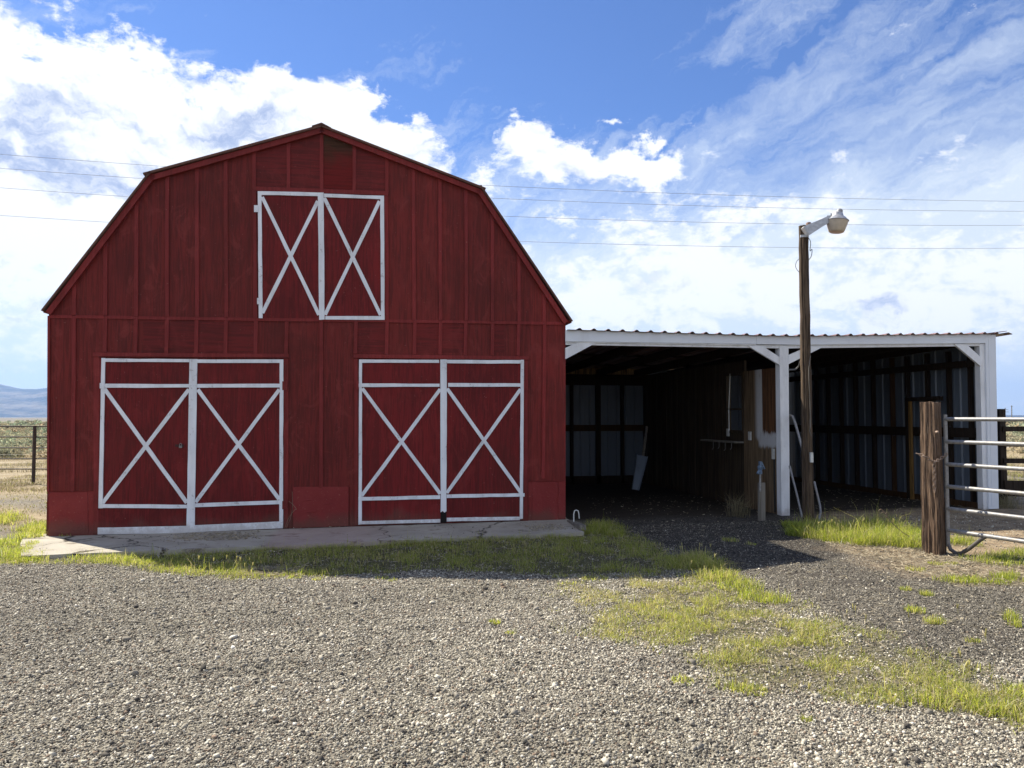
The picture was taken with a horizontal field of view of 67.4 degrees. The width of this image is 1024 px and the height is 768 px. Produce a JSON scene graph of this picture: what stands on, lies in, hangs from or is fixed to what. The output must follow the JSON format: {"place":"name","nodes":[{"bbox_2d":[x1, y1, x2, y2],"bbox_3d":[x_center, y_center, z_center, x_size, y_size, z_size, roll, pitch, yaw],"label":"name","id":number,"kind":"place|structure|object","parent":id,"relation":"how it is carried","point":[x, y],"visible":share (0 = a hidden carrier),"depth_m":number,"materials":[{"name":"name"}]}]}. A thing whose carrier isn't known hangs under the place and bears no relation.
{"place":"outdoors","nodes":[
{"label":"outdoors","id":0,"kind":"place"},
{"bbox_2d":[1,168,939,210],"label":"power cable","id":1,"kind":"object","parent":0,"point":[568,201],"visible":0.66,"depth_m":44.97,"materials":[{"name":"metal"}]},
{"bbox_2d":[0,215,982,248],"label":"power cable","id":2,"kind":"object","parent":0,"point":[670,245],"visible":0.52,"depth_m":45.15,"materials":[{"name":"metal"}]},
{"bbox_2d":[8,188,998,225],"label":"power cable","id":3,"kind":"object","parent":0,"point":[604,219],"visible":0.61,"depth_m":44.98,"materials":[{"name":"metal"}]},
{"bbox_2d":[0,417,1023,767],"bbox_3d":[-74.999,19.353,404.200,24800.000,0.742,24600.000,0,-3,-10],"label":"ground","id":4,"kind":"structure","parent":0,"point":[624,503],"depth_m":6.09,"materials":[{"name":"grey gravel"}]},
{"bbox_2d":[0,426,46,483],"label":"pipe fence","id":5,"kind":"object","parent":4,"relation":"on","point":[34,454],"visible":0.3,"depth_m":19.53,"materials":[{"name":"metal"}]},
{"bbox_2d":[20,519,583,559],"bbox_3d":[-2.821,2.139,10.515,7.814,0.221,1.859,0,-3,-10],"label":"concrete apron","id":6,"kind":"object","parent":4,"relation":"on","point":[293,537],"visible":0.44,"depth_m":10.24,"materials":[{"name":"grey concrete"}]},
{"bbox_2d":[285,495,295,525],"bbox_3d":[-3.173,1.802,11.005,0.162,0.520,0.016,0,-3,-10],"label":"dead stalk","id":7,"kind":"object","parent":6,"relation":"on","point":[292,507],"visible":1,"depth_m":11.01,"materials":[{"name":"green plant"}]},
{"bbox_2d":[567,520,585,529],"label":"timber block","id":8,"kind":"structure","parent":6,"relation":"on","point":[579,525],"depth_m":10.90,"materials":[{"name":"grey wood"}]},
{"bbox_2d":[41,122,572,535],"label":"barn","id":9,"kind":"structure","parent":4,"relation":"on","point":[323,324],"depth_m":11.21,"materials":[{"name":"red paint"}]},
{"bbox_2d":[93,358,188,534],"bbox_3d":[-5.149,0.867,10.735,1.266,2.454,0.044,0,-3,-10],"label":"barn door","id":10,"kind":"structure","parent":9,"relation":"in","point":[144,403],"depth_m":10.74,"materials":[{"name":"red paint"}]},
{"bbox_2d":[186,359,286,531],"bbox_3d":[-3.904,0.869,10.966,1.363,2.463,0.044,0,-3,-10],"label":"barn door","id":11,"kind":"structure","parent":9,"relation":"in","point":[235,471],"depth_m":10.96,"materials":[{"name":"red paint"}]},
{"bbox_2d":[254,191,318,317],"bbox_3d":[-3.264,-1.888,11.204,0.972,1.885,0.044,0,-3,-10],"label":"loft door","id":12,"kind":"structure","parent":9,"relation":"in","point":[287,222],"depth_m":11.21,"materials":[{"name":"red paint"}]},
{"bbox_2d":[318,193,384,319],"bbox_3d":[-2.375,-1.880,11.369,0.990,1.893,0.044,0,-3,-10],"label":"loft door","id":13,"kind":"structure","parent":9,"relation":"in","point":[351,227],"depth_m":11.37,"materials":[{"name":"red paint"}]},
{"bbox_2d":[355,359,440,524],"bbox_3d":[-1.677,0.845,11.381,1.278,2.443,0.044,0,-3,-10],"label":"barn door","id":14,"kind":"structure","parent":9,"relation":"in","point":[399,477],"depth_m":11.39,"materials":[{"name":"red paint"}]},
{"bbox_2d":[440,359,527,521],"bbox_3d":[-0.418,0.842,11.614,1.343,2.441,0.044,0,-3,-10],"label":"barn door","id":15,"kind":"structure","parent":9,"relation":"in","point":[482,401],"depth_m":11.61,"materials":[{"name":"red paint"}]},
{"bbox_2d":[0,419,1023,457],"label":"sagebrush","id":16,"kind":"object","parent":4,"relation":"on","point":[18,431],"visible":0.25,"depth_m":49.28,"materials":[{"name":"green plant"}]},
{"bbox_2d":[632,454,647,490],"bbox_3d":[2.473,1.701,14.841,0.232,0.662,0.749,-1,-3,18],"label":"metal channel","id":17,"kind":"object","parent":4,"relation":"on","point":[640,464],"visible":1,"depth_m":14.86,"materials":[{"name":"grey metal"}]},
{"bbox_2d":[642,426,647,455],"bbox_3d":[2.725,1.469,15.951,0.058,1.188,1.094,-1,-3,19],"label":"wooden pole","id":18,"kind":"object","parent":4,"relation":"on","point":[644,441],"visible":0.64,"depth_m":16.18,"materials":[{"name":"grey wood"}]},
{"bbox_2d":[718,491,751,517],"bbox_3d":[3.679,1.931,12.514,0.655,0.433,1.091,-1,-3,15],"label":"dry weed","id":19,"kind":"object","parent":4,"relation":"on","point":[736,512],"visible":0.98,"depth_m":12.40,"materials":[{"name":"brown plant"}]},
{"bbox_2d":[756,461,764,520],"bbox_3d":[3.844,1.685,11.902,0.215,0.972,0.111,2,-3,-32],"label":"yard hydrant","id":20,"kind":"object","parent":4,"relation":"on","point":[761,498],"visible":0.98,"depth_m":11.90,"materials":[{"name":"grey metal"}]},
{"bbox_2d":[565,328,1011,515],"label":"shed","id":21,"kind":"structure","parent":4,"relation":"on","point":[712,412],"depth_m":15.35,"materials":[{"name":"white metal"}]},
{"bbox_2d":[725,372,743,432],"bbox_3d":[4.131,0.345,14.154,0.090,1.109,0.712,0,-3,-10],"label":"window frame","id":22,"kind":"structure","parent":21,"relation":"in","point":[727,375],"depth_m":14.42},
{"bbox_2d":[789,414,800,446],"bbox_3d":[4.600,1.282,12.249,0.064,1.601,0.629,0,-3,-10],"label":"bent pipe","id":23,"kind":"object","parent":4,"relation":"on","point":[796,427],"visible":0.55,"depth_m":12.33,"materials":[{"name":"grey metal"}]},
{"bbox_2d":[789,466,802,516],"bbox_3d":[4.518,1.705,12.237,0.038,0.787,0.429,0,-2,-6],"label":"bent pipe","id":24,"kind":"object","parent":4,"relation":"on","point":[797,497],"visible":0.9,"depth_m":12.20,"materials":[{"name":"grey metal"}]},
{"bbox_2d":[813,481,821,520],"bbox_3d":[4.856,1.872,12.174,0.093,0.619,0.542,-1,-3,16],"label":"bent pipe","id":25,"kind":"object","parent":4,"relation":"on","point":[818,499],"visible":0.86,"depth_m":12.24,"materials":[{"name":"grey metal"}]},
{"bbox_2d":[788,208,848,521],"bbox_3d":[4.759,-0.226,11.865,0.829,4.879,0.770,-1,-3,12],"label":"light pole","id":26,"kind":"object","parent":4,"relation":"on","point":[837,221],"visible":0.98,"depth_m":11.64,"materials":[{"name":"brown wood"}]},
{"bbox_2d":[919,401,946,554],"bbox_3d":[4.980,1.139,9.071,0.267,1.870,0.259,2,-3,-36],"label":"gate post","id":27,"kind":"object","parent":4,"relation":"on","point":[933,533],"visible":0.97,"depth_m":9.05,"materials":[{"name":"brown wood"}]},
{"bbox_2d":[916,453,947,492],"bbox_3d":[4.936,1.037,8.961,0.396,0.466,0.131,0,-2,-3],"label":"chain","id":28,"kind":"object","parent":27,"relation":"hanging from","point":[934,462],"visible":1,"depth_m":8.92,"materials":[{"name":"metal"}]},
{"bbox_2d":[943,415,1023,554],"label":"pipe gate","id":29,"kind":"structure","parent":27,"relation":"attached to","point":[948,509],"depth_m":8.72,"materials":[{"name":"metal"}]},
{"bbox_2d":[997,409,1023,502],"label":"corral fence","id":30,"kind":"object","parent":4,"relation":"on","point":[1004,483],"visible":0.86,"depth_m":13.78,"materials":[{"name":"metal"}]},
{"bbox_2d":[999,494,1022,508],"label":"dry weed","id":31,"kind":"object","parent":4,"relation":"on","point":[1007,503],"visible":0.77,"depth_m":13.27,"materials":[{"name":"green plant"}]},
{"bbox_2d":[0,498,1023,734],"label":"grass","id":32,"kind":"structure","parent":0,"point":[882,533],"depth_m":7.84,"materials":[{"name":"green plant"}]},
{"bbox_2d":[878,509,909,536],"bbox_3d":[4.741,1.724,9.535,0.379,0.344,0.009,0,-2,0],"label":"twig","id":33,"kind":"object","parent":32,"relation":"on","point":[892,522],"visible":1,"depth_m":9.53,"materials":[{"name":"brown plant"}]},
{"bbox_2d":[0,384,1023,416],"bbox_3d":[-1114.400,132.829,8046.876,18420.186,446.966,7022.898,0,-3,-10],"label":"hills","id":34,"kind":"structure","parent":0,"point":[16,402],"depth_m":7797.89,"materials":[{"name":"blue"}]},
{"bbox_2d":[0,441,1023,531],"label":"dry field grass","id":35,"kind":"structure","parent":0,"point":[22,483],"depth_m":19.69,"materials":[{"name":"plant"}]},
{"bbox_2d":[0,0,1023,414],"label":"sky","id":36,"kind":"structure","parent":0,"point":[874,102],"materials":[{"name":"blue"}]},
{"bbox_2d":[1,154,1023,201],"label":"power cable","id":37,"kind":"object","parent":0,"point":[556,188],"visible":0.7,"depth_m":44.93,"materials":[{"name":"metal"}]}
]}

